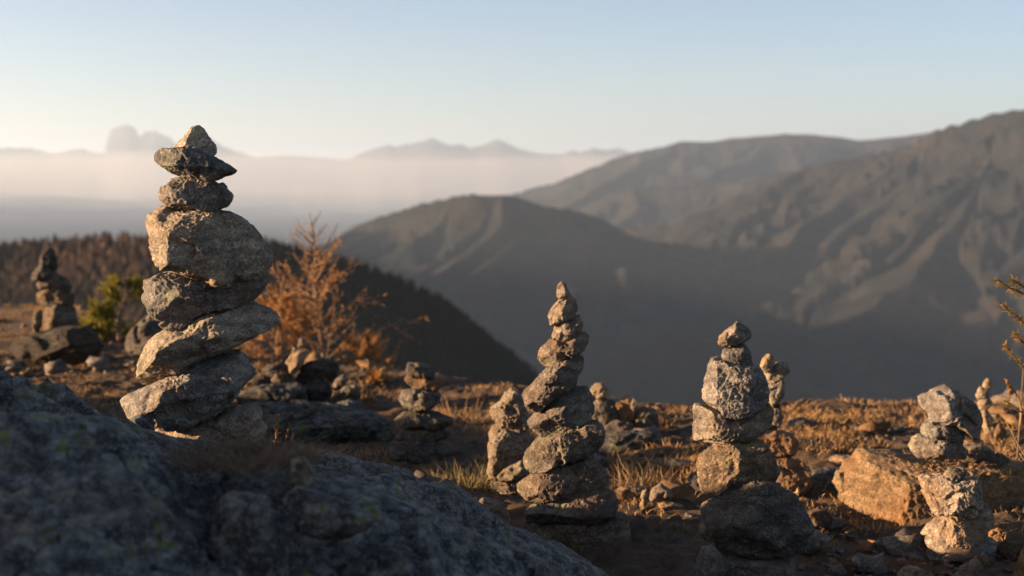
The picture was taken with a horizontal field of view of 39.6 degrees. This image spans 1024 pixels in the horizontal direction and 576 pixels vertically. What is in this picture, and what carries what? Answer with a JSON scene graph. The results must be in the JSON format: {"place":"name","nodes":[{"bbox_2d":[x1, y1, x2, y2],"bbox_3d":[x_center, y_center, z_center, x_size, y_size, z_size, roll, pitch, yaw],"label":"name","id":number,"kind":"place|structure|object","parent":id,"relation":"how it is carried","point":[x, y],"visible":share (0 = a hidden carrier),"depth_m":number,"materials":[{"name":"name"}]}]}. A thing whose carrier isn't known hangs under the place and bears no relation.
{"place":"outdoors","nodes":[
{"label":"outdoors","id":0,"kind":"place"},
{"bbox_2d":[0,124,629,214],"bbox_3d":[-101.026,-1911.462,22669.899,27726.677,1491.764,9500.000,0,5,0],"label":"mountains","id":1,"kind":"structure","parent":0,"point":[126,167],"depth_m":22694.82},
{"bbox_2d":[0,110,1023,405],"bbox_3d":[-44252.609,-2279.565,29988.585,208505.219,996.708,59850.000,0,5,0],"label":"mountains","id":2,"kind":"structure","parent":0,"point":[832,268],"depth_m":3649.89,"materials":[{"name":"stone"}]},
{"bbox_2d":[0,230,361,353],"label":"larch forest","id":3,"kind":"object","parent":2,"relation":"on","point":[89,257],"visible":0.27,"depth_m":555.09,"materials":[{"name":"plant"}]},
{"bbox_2d":[250,237,538,385],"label":"spruce forest","id":4,"kind":"object","parent":2,"relation":"on","point":[493,351],"visible":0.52,"depth_m":560.15,"materials":[{"name":"plant"}]},
{"bbox_2d":[0,306,1023,575],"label":"ground","id":5,"kind":"structure","parent":0,"point":[656,546],"depth_m":4.51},
{"bbox_2d":[9,325,103,364],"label":"boulder","id":6,"kind":"object","parent":5,"relation":"on","point":[74,345],"visible":0.91,"depth_m":6.66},
{"bbox_2d":[32,309,42,332],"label":"cairn stone","id":7,"kind":"object","parent":6,"relation":"on","point":[37,319],"visible":1,"depth_m":6.71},
{"bbox_2d":[42,303,78,329],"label":"cairn stone","id":8,"kind":"object","parent":6,"relation":"on","point":[57,315],"visible":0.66,"depth_m":6.78,"materials":[{"name":"stone"}]},
{"bbox_2d":[37,288,74,306],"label":"cairn stone","id":9,"kind":"object","parent":8,"relation":"on","point":[47,297],"visible":0.94,"depth_m":6.78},
{"bbox_2d":[36,272,72,291],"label":"cairn stone","id":10,"kind":"object","parent":9,"relation":"on","point":[55,281],"visible":0.99,"depth_m":6.78,"materials":[{"name":"stone"}]},
{"bbox_2d":[31,267,51,281],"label":"cairn stone","id":11,"kind":"object","parent":10,"relation":"on","point":[40,273],"visible":1,"depth_m":6.76,"materials":[{"name":"stone"}]},
{"bbox_2d":[38,247,57,271],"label":"cairn stone","id":12,"kind":"object","parent":11,"relation":"on","point":[48,258],"visible":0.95,"depth_m":6.78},
{"bbox_2d":[81,304,121,339],"bbox_3d":[-2.228,0.202,7.670,0.236,0.284,0.358,-2,5,-19],"label":"pine tree","id":13,"kind":"object","parent":5,"relation":"on","point":[100,327],"visible":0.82,"depth_m":7.59,"materials":[{"name":"green plant"}]},
{"bbox_2d":[78,271,148,344],"bbox_3d":[-2.151,0.162,7.702,0.416,0.536,0.334,-2,5,-20],"label":"pine tree","id":14,"kind":"object","parent":5,"relation":"on","point":[112,294],"visible":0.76,"depth_m":7.63,"materials":[{"name":"green plant"}]},
{"bbox_2d":[124,314,162,356],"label":"boulder","id":15,"kind":"object","parent":5,"relation":"on","point":[142,332],"visible":0.47,"depth_m":5.98,"materials":[{"name":"stone"}]},
{"bbox_2d":[236,382,307,403],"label":"cairn stone","id":16,"kind":"object","parent":5,"relation":"on","point":[282,392],"visible":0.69,"depth_m":5.40,"materials":[{"name":"stone"}]},
{"bbox_2d":[271,371,293,382],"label":"cairn stone","id":17,"kind":"object","parent":16,"relation":"on","point":[283,377],"visible":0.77,"depth_m":5.50,"materials":[{"name":"stone"}]},
{"bbox_2d":[261,362,289,376],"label":"cairn stone","id":18,"kind":"object","parent":17,"relation":"on","point":[270,370],"visible":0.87,"depth_m":5.51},
{"bbox_2d":[286,350,307,374],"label":"cairn stone","id":19,"kind":"object","parent":17,"relation":"on","point":[295,361],"visible":1,"depth_m":5.48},
{"bbox_2d":[237,292,330,360],"bbox_3d":[-1.264,0.235,7.052,0.680,0.443,0.557,2,5,25],"label":"larch tree","id":20,"kind":"object","parent":5,"relation":"on","point":[287,302],"visible":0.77,"depth_m":7.03,"materials":[{"name":"plant"}]},
{"bbox_2d":[0,370,609,575],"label":"rock outcrop","id":21,"kind":"object","parent":5,"relation":"on","point":[86,489],"visible":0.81,"depth_m":1.94,"materials":[{"name":"stone"}]},
{"bbox_2d":[130,414,153,430],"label":"boulder","id":22,"kind":"object","parent":21,"relation":"on","point":[142,420],"visible":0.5,"depth_m":2.88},
{"bbox_2d":[155,404,267,443],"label":"cairn stone","id":23,"kind":"object","parent":21,"relation":"on","point":[240,420],"visible":0.45,"depth_m":2.97,"materials":[{"name":"stone"}]},
{"bbox_2d":[120,349,255,431],"bbox_3d":[-0.684,0.213,2.999,0.291,0.171,0.206,0,5,0],"label":"cairn stone","id":24,"kind":"object","parent":23,"relation":"on","point":[208,389],"visible":0.9,"depth_m":2.94,"materials":[{"name":"stone"}]},
{"bbox_2d":[136,302,279,384],"bbox_3d":[-0.638,0.118,2.994,0.306,0.174,0.197,0,5,0],"label":"cairn stone","id":25,"kind":"object","parent":24,"relation":"on","point":[164,354],"visible":0.96,"depth_m":2.93,"materials":[{"name":"stone"}]},
{"bbox_2d":[141,271,268,331],"bbox_3d":[-0.647,0.022,2.998,0.264,0.139,0.170,0,5,0],"label":"cairn stone","id":26,"kind":"object","parent":25,"relation":"on","point":[172,301],"visible":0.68,"depth_m":2.94,"materials":[{"name":"stone"}]},
{"bbox_2d":[145,206,273,287],"bbox_3d":[-0.634,-0.088,2.978,0.265,0.174,0.218,0,5,0],"label":"cairn stone","id":27,"kind":"object","parent":26,"relation":"on","point":[223,249],"visible":0.94,"depth_m":2.91,"materials":[{"name":"stone"}]},
{"bbox_2d":[158,177,233,211],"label":"cairn stone","id":28,"kind":"object","parent":27,"relation":"on","point":[191,194],"visible":0.94,"depth_m":2.92,"materials":[{"name":"stone"}]},
{"bbox_2d":[154,146,236,180],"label":"cairn stone","id":29,"kind":"object","parent":28,"relation":"on","point":[184,162],"visible":0.98,"depth_m":2.90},
{"bbox_2d":[174,125,216,155],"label":"cairn stone","id":30,"kind":"object","parent":29,"relation":"on","point":[197,137],"visible":0.88,"depth_m":2.94,"materials":[{"name":"stone"}]},
{"bbox_2d":[208,491,290,575],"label":"boulder","id":31,"kind":"object","parent":21,"relation":"on","point":[246,535],"visible":0.87,"depth_m":1.83,"materials":[{"name":"stone"}]},
{"bbox_2d":[146,426,363,475],"bbox_3d":[-0.364,0.233,2.063,0.323,0.038,0.319,0,5,0],"label":"grass tuft","id":32,"kind":"object","parent":21,"relation":"on","point":[234,453],"visible":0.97,"depth_m":2.04,"materials":[{"name":"plant"}]},
{"bbox_2d":[286,453,315,487],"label":"boulder","id":33,"kind":"object","parent":21,"relation":"on","point":[302,475],"visible":0.93,"depth_m":1.98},
{"bbox_2d":[283,486,373,540],"bbox_3d":[-0.248,0.304,1.917,0.123,0.072,0.085,0,5,0],"label":"boulder","id":34,"kind":"object","parent":21,"relation":"on","point":[313,513],"visible":1,"depth_m":1.89,"materials":[{"name":"stone"}]},
{"bbox_2d":[354,539,438,575],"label":"boulder","id":35,"kind":"object","parent":21,"relation":"on","point":[384,557],"visible":1,"depth_m":1.90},
{"bbox_2d":[522,510,630,551],"bbox_3d":[0.145,0.628,3.492,0.299,0.150,0.190,0,5,0],"label":"cairn stone","id":36,"kind":"object","parent":21,"relation":"on","point":[614,530],"visible":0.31,"depth_m":3.42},
{"bbox_2d":[525,488,617,524],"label":"cairn stone","id":37,"kind":"object","parent":36,"relation":"on","point":[595,506],"visible":0.82,"depth_m":3.41,"materials":[{"name":"stone"}]},
{"bbox_2d":[517,456,609,504],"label":"cairn stone","id":38,"kind":"object","parent":37,"relation":"on","point":[568,480],"visible":0.84,"depth_m":3.42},
{"bbox_2d":[523,419,605,473],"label":"cairn stone","id":39,"kind":"object","parent":38,"relation":"on","point":[564,447],"visible":0.91,"depth_m":3.41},
{"bbox_2d":[527,386,594,437],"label":"cairn stone","id":40,"kind":"object","parent":39,"relation":"on","point":[574,407],"visible":0.81,"depth_m":3.42,"materials":[{"name":"stone"}]},
{"bbox_2d":[522,354,583,412],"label":"cairn stone","id":41,"kind":"object","parent":40,"relation":"on","point":[546,387],"visible":0.99,"depth_m":3.40,"materials":[{"name":"stone"}]},
{"bbox_2d":[537,331,588,366],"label":"cairn stone","id":42,"kind":"object","parent":41,"relation":"on","point":[551,351],"visible":0.9,"depth_m":3.41,"materials":[{"name":"stone"}]},
{"bbox_2d":[552,314,582,340],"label":"cairn stone","id":43,"kind":"object","parent":42,"relation":"on","point":[571,328],"visible":0.91,"depth_m":3.41,"materials":[{"name":"stone"}]},
{"bbox_2d":[548,296,577,325],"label":"cairn stone","id":44,"kind":"object","parent":43,"relation":"on","point":[562,310],"visible":0.99,"depth_m":3.42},
{"bbox_2d":[556,281,570,298],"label":"cairn stone","id":45,"kind":"object","parent":44,"relation":"on","point":[562,291],"visible":1,"depth_m":3.42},
{"bbox_2d":[241,399,391,445],"bbox_3d":[-0.709,0.485,4.804,0.611,0.201,0.302,0,5,0],"label":"bedrock ledge","id":46,"kind":"object","parent":5,"relation":"on","point":[343,424],"visible":0.47,"depth_m":4.72,"materials":[{"name":"stone"}]},
{"bbox_2d":[305,379,332,401],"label":"cairn stone","id":47,"kind":"object","parent":5,"relation":"on","point":[319,390],"visible":0.84,"depth_m":5.51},
{"bbox_2d":[299,358,339,379],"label":"cairn stone","id":48,"kind":"object","parent":47,"relation":"on","point":[323,368],"visible":1,"depth_m":5.51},
{"bbox_2d":[259,210,428,360],"bbox_3d":[-0.919,0.041,7.154,0.761,0.869,0.789,4,6,39],"label":"larch tree","id":49,"kind":"object","parent":5,"relation":"on","point":[314,281],"visible":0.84,"depth_m":7.20,"materials":[{"name":"orange plant"}]},
{"bbox_2d":[336,384,361,400],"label":"cairn stone","id":50,"kind":"object","parent":5,"relation":"on","point":[353,392],"visible":0.88,"depth_m":5.42,"materials":[{"name":"stone"}]},
{"bbox_2d":[333,331,400,369],"bbox_3d":[-0.734,0.373,6.919,0.327,0.333,0.510,1,5,8],"label":"shrub","id":51,"kind":"object","parent":5,"relation":"on","point":[371,345],"visible":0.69,"depth_m":6.94,"materials":[{"name":"plant"}]},
{"bbox_2d":[351,366,395,384],"bbox_3d":[-0.603,0.405,6.064,0.179,0.155,0.168,2,5,25],"label":"larch tree","id":52,"kind":"object","parent":5,"relation":"on","point":[373,374],"visible":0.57,"depth_m":6.04,"materials":[{"name":"orange plant"}]},
{"bbox_2d":[387,441,449,464],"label":"cairn stone","id":53,"kind":"object","parent":5,"relation":"on","point":[417,453],"visible":0.83,"depth_m":4.38,"materials":[{"name":"stone"}]},
{"bbox_2d":[395,428,451,442],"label":"cairn stone","id":54,"kind":"object","parent":53,"relation":"on","point":[407,436],"visible":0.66,"depth_m":4.41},
{"bbox_2d":[394,410,453,430],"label":"cairn stone","id":55,"kind":"object","parent":54,"relation":"on","point":[433,420],"visible":0.91,"depth_m":4.41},
{"bbox_2d":[398,388,440,412],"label":"cairn stone","id":56,"kind":"object","parent":55,"relation":"on","point":[414,400],"visible":0.96,"depth_m":4.41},
{"bbox_2d":[404,375,443,390],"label":"cairn stone","id":57,"kind":"object","parent":56,"relation":"on","point":[435,384],"visible":0.94,"depth_m":4.42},
{"bbox_2d":[406,362,435,379],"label":"cairn stone","id":58,"kind":"object","parent":57,"relation":"on","point":[419,370],"visible":1,"depth_m":4.41,"materials":[{"name":"stone"}]},
{"bbox_2d":[431,392,499,420],"bbox_3d":[-0.209,0.444,5.247,0.345,0.109,0.324,2,5,26],"label":"grass tuft","id":59,"kind":"object","parent":5,"relation":"on","point":[471,413],"visible":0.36,"depth_m":5.28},
{"bbox_2d":[422,457,512,492],"bbox_3d":[-0.115,0.529,4.061,0.303,0.082,0.289,0,5,0],"label":"grass tuft","id":60,"kind":"object","parent":5,"relation":"on","point":[457,478],"visible":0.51,"depth_m":4.04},
{"bbox_2d":[479,496,511,523],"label":"field stone","id":61,"kind":"object","parent":5,"relation":"on","point":[498,508],"visible":0.44,"depth_m":3.48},
{"bbox_2d":[490,480,521,496],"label":"cairn stone","id":62,"kind":"object","parent":5,"relation":"on","point":[504,488],"visible":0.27,"depth_m":3.95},
{"bbox_2d":[486,423,530,480],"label":"cairn stone","id":63,"kind":"object","parent":62,"relation":"on","point":[505,447],"visible":0.8,"depth_m":3.92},
{"bbox_2d":[489,387,529,434],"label":"cairn stone","id":64,"kind":"object","parent":63,"relation":"on","point":[508,411],"visible":0.94,"depth_m":3.92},
{"bbox_2d":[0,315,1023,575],"bbox_3d":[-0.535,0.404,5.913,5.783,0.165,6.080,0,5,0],"label":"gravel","id":65,"kind":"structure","parent":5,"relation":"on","point":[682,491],"depth_m":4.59,"materials":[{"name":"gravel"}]},
{"bbox_2d":[497,460,528,481],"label":"cairn stone","id":66,"kind":"object","parent":5,"relation":"on","point":[515,472],"visible":0.87,"depth_m":3.90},
{"bbox_2d":[592,397,619,425],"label":"cairn stone","id":67,"kind":"object","parent":5,"relation":"on","point":[606,411],"visible":0.72,"depth_m":4.91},
{"bbox_2d":[590,382,608,396],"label":"cairn stone","id":68,"kind":"object","parent":67,"relation":"on","point":[596,389],"visible":0.92,"depth_m":4.92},
{"bbox_2d":[604,420,633,436],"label":"cairn stone","id":69,"kind":"object","parent":5,"relation":"on","point":[612,427],"visible":0.56,"depth_m":4.87,"materials":[{"name":"stone"}]},
{"bbox_2d":[618,406,635,422],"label":"cairn stone","id":70,"kind":"object","parent":5,"relation":"on","point":[626,413],"visible":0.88,"depth_m":4.92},
{"bbox_2d":[598,430,661,456],"bbox_3d":[0.376,0.525,4.655,0.231,0.114,0.153,0,5,0],"label":"bedrock ledge","id":71,"kind":"object","parent":5,"relation":"on","point":[624,440],"visible":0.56,"depth_m":4.60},
{"bbox_2d":[613,485,647,501],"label":"field stone","id":72,"kind":"object","parent":5,"relation":"on","point":[629,492],"visible":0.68,"depth_m":3.88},
{"bbox_2d":[613,450,672,488],"bbox_3d":[0.355,0.516,4.045,0.181,0.144,0.208,1,5,17],"label":"grass tuft","id":73,"kind":"object","parent":5,"relation":"on","point":[645,483],"visible":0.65,"depth_m":4.06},
{"bbox_2d":[633,406,658,428],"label":"cairn stone","id":74,"kind":"object","parent":5,"relation":"on","point":[645,417],"visible":0.68,"depth_m":4.92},
{"bbox_2d":[605,462,706,502],"bbox_3d":[0.387,0.545,3.999,0.410,0.096,0.386,0,5,0],"label":"grass tuft","id":75,"kind":"object","parent":5,"relation":"on","point":[642,479],"visible":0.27,"depth_m":4.05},
{"bbox_2d":[658,501,682,510],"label":"cairn stone","id":76,"kind":"object","parent":5,"relation":"on","point":[665,504],"visible":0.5,"depth_m":3.75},
{"bbox_2d":[649,483,673,504],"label":"cairn stone","id":77,"kind":"object","parent":76,"relation":"on","point":[660,492],"visible":1,"depth_m":3.77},
{"bbox_2d":[665,459,694,469],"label":"field stone","id":78,"kind":"object","parent":5,"relation":"on","point":[679,464],"visible":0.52,"depth_m":4.33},
{"bbox_2d":[694,543,796,575],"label":"cairn stone","id":79,"kind":"object","parent":5,"relation":"on","point":[711,560],"visible":0.62,"depth_m":2.79,"materials":[{"name":"stone"}]},
{"bbox_2d":[699,519,711,540],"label":"rock","id":80,"kind":"object","parent":79,"relation":"on","point":[704,534],"visible":0.59,"depth_m":2.98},
{"bbox_2d":[700,500,706,515],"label":"cairn stone","id":81,"kind":"object","parent":80,"relation":"on","point":[704,503],"visible":0.24,"depth_m":2.96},
{"bbox_2d":[687,471,699,490],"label":"cairn stone","id":82,"kind":"object","parent":81,"relation":"on","point":[692,478],"visible":0.54,"depth_m":2.99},
{"bbox_2d":[701,480,814,559],"bbox_3d":[0.486,0.453,2.822,0.219,0.159,0.169,0,5,0],"label":"cairn stone","id":83,"kind":"object","parent":79,"relation":"on","point":[759,520],"visible":0.97,"depth_m":2.77,"materials":[{"name":"stone"}]},
{"bbox_2d":[696,438,780,496],"bbox_3d":[0.453,0.353,2.843,0.167,0.120,0.124,0,5,0],"label":"cairn stone","id":84,"kind":"object","parent":83,"relation":"on","point":[721,468],"visible":0.82,"depth_m":2.80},
{"bbox_2d":[692,403,773,444],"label":"cairn stone","id":85,"kind":"object","parent":84,"relation":"on","point":[711,425],"visible":0.73,"depth_m":2.79,"materials":[{"name":"stone"}]},
{"bbox_2d":[702,356,769,419],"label":"cairn stone","id":86,"kind":"object","parent":85,"relation":"on","point":[730,391],"visible":0.98,"depth_m":2.79,"materials":[{"name":"stone"}]},
{"bbox_2d":[721,343,752,365],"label":"cairn stone","id":87,"kind":"object","parent":86,"relation":"on","point":[740,354],"visible":0.74,"depth_m":2.81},
{"bbox_2d":[717,321,751,347],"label":"cairn stone","id":88,"kind":"object","parent":87,"relation":"on","point":[736,333],"visible":1,"depth_m":2.80,"materials":[{"name":"stone"}]},
{"bbox_2d":[776,456,812,496],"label":"cairn stone","id":89,"kind":"object","parent":5,"relation":"on","point":[795,474],"visible":0.66,"depth_m":3.93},
{"bbox_2d":[757,430,798,457],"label":"cairn stone","id":90,"kind":"object","parent":89,"relation":"on","point":[781,443],"visible":0.72,"depth_m":3.96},
{"bbox_2d":[769,404,782,430],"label":"cairn stone","id":91,"kind":"object","parent":90,"relation":"on","point":[777,421],"visible":0.59,"depth_m":4.02,"materials":[{"name":"stone"}]},
{"bbox_2d":[768,379,784,407],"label":"cairn stone","id":92,"kind":"object","parent":91,"relation":"on","point":[777,393],"visible":0.78,"depth_m":4.01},
{"bbox_2d":[764,361,789,383],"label":"cairn stone","id":93,"kind":"object","parent":92,"relation":"on","point":[779,371],"visible":0.94,"depth_m":4.03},
{"bbox_2d":[760,354,774,372],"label":"cairn stone","id":94,"kind":"object","parent":93,"relation":"on","point":[767,364],"visible":0.98,"depth_m":4.01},
{"bbox_2d":[786,417,817,429],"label":"field stone","id":95,"kind":"object","parent":5,"relation":"on","point":[797,421],"visible":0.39,"depth_m":4.97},
{"bbox_2d":[807,507,833,530],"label":"field stone","id":96,"kind":"object","parent":5,"relation":"on","point":[821,519],"visible":0.79,"depth_m":3.59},
{"bbox_2d":[810,467,837,486],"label":"field stone","id":97,"kind":"object","parent":5,"relation":"on","point":[823,473],"visible":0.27,"depth_m":4.07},
{"bbox_2d":[832,469,844,492],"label":"field stone","id":98,"kind":"object","parent":5,"relation":"on","point":[837,480],"visible":0.88,"depth_m":3.88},
{"bbox_2d":[897,565,926,575],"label":"field stone","id":99,"kind":"object","parent":5,"relation":"on","point":[911,570],"visible":0.95,"depth_m":3.15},
{"bbox_2d":[836,447,1023,523],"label":"boulder","id":100,"kind":"object","parent":5,"relation":"on","point":[883,485],"visible":0.45,"depth_m":3.79,"materials":[{"name":"stone"}]},
{"bbox_2d":[908,433,968,461],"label":"cairn stone","id":101,"kind":"object","parent":100,"relation":"on","point":[920,446],"visible":0.92,"depth_m":3.76,"materials":[{"name":"stone"}]},
{"bbox_2d":[920,418,964,444],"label":"cairn stone","id":102,"kind":"object","parent":101,"relation":"on","point":[930,428],"visible":0.77,"depth_m":3.77,"materials":[{"name":"stone"}]},
{"bbox_2d":[917,384,982,439],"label":"cairn stone","id":103,"kind":"object","parent":102,"relation":"on","point":[943,404],"visible":0.99,"depth_m":3.75,"materials":[{"name":"stone"}]},
{"bbox_2d":[963,443,995,463],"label":"cairn stone","id":104,"kind":"object","parent":100,"relation":"on","point":[981,453],"visible":0.84,"depth_m":3.85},
{"bbox_2d":[926,537,997,564],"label":"cairn stone","id":105,"kind":"object","parent":5,"relation":"on","point":[989,548],"visible":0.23,"depth_m":3.32,"materials":[{"name":"stone"}]},
{"bbox_2d":[920,508,993,554],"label":"cairn stone","id":106,"kind":"object","parent":105,"relation":"on","point":[941,534],"visible":0.75,"depth_m":3.30,"materials":[{"name":"stone"}]},
{"bbox_2d":[918,473,983,519],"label":"cairn stone","id":107,"kind":"object","parent":106,"relation":"on","point":[961,499],"visible":0.98,"depth_m":3.29,"materials":[{"name":"stone"}]},
{"bbox_2d":[942,466,966,482],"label":"cairn stone","id":108,"kind":"object","parent":107,"relation":"on","point":[956,474],"visible":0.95,"depth_m":3.29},
{"bbox_2d":[951,558,985,575],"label":"field stone","id":109,"kind":"object","parent":5,"relation":"on","point":[973,567],"visible":1,"depth_m":3.07,"materials":[{"name":"stone"}]},
{"bbox_2d":[980,422,1006,441],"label":"cairn stone","id":110,"kind":"object","parent":5,"relation":"on","point":[1000,431],"visible":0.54,"depth_m":4.72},
{"bbox_2d":[981,410,994,433],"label":"cairn stone","id":111,"kind":"object","parent":110,"relation":"on","point":[988,426],"visible":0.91,"depth_m":4.73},
{"bbox_2d":[988,527,1009,539],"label":"field stone","id":112,"kind":"object","parent":5,"relation":"on","point":[998,533],"visible":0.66,"depth_m":3.46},
{"bbox_2d":[990,274,1023,481],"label":"larch sapling","id":113,"kind":"object","parent":5,"relation":"on","point":[1004,308],"visible":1,"depth_m":2.74,"materials":[{"name":"orange plant"}]},
{"bbox_2d":[997,538,1023,561],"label":"field stone","id":114,"kind":"object","parent":5,"relation":"on","point":[1010,548],"visible":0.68,"depth_m":3.32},
{"bbox_2d":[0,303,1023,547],"bbox_3d":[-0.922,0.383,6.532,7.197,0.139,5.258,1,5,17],"label":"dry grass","id":115,"kind":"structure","parent":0,"point":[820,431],"depth_m":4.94,"materials":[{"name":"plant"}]},
{"bbox_2d":[0,0,1023,159],"label":"sky","id":116,"kind":"structure","parent":0,"point":[329,79],"materials":[{"name":"blue"}]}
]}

